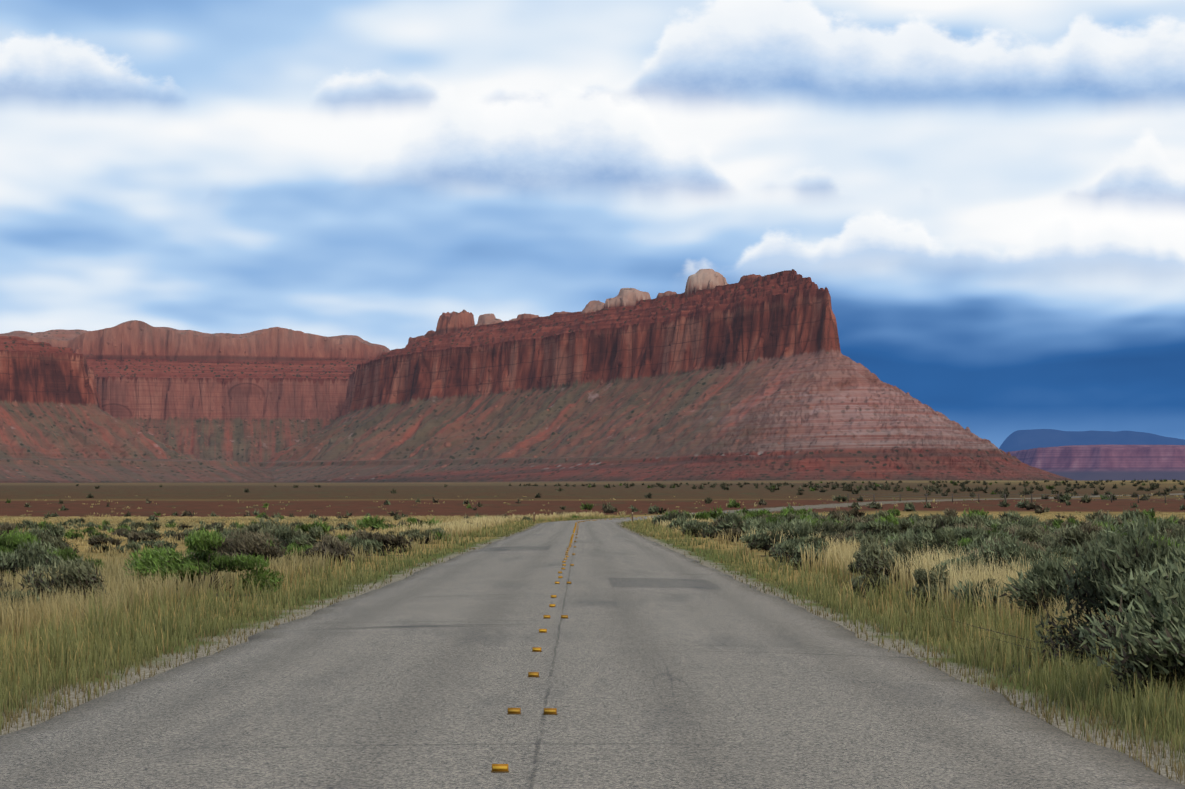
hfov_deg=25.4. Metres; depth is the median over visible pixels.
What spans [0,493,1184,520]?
ridge grass
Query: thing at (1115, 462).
mesa
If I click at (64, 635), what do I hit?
grass
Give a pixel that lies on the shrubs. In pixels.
(1128, 569)
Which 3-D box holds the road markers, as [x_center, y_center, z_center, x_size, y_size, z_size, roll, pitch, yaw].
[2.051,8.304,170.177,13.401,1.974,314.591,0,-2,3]
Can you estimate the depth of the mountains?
58634.84 m
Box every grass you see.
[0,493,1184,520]
[0,502,1183,537]
[0,517,1184,783]
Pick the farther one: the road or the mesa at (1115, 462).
the mesa at (1115, 462)
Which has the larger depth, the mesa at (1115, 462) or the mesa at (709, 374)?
the mesa at (1115, 462)
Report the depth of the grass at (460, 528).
210.89 m
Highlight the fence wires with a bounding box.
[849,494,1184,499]
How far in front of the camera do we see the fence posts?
388.15 m
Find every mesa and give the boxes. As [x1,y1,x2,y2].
[0,269,1072,482]
[1005,445,1184,480]
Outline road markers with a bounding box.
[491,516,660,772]
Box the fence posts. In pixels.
[848,494,1165,502]
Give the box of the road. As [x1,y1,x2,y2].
[0,493,1184,788]
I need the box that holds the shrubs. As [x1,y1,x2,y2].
[0,479,1184,713]
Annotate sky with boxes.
[0,0,1184,448]
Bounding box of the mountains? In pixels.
[999,429,1184,451]
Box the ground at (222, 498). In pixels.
[0,480,1184,784]

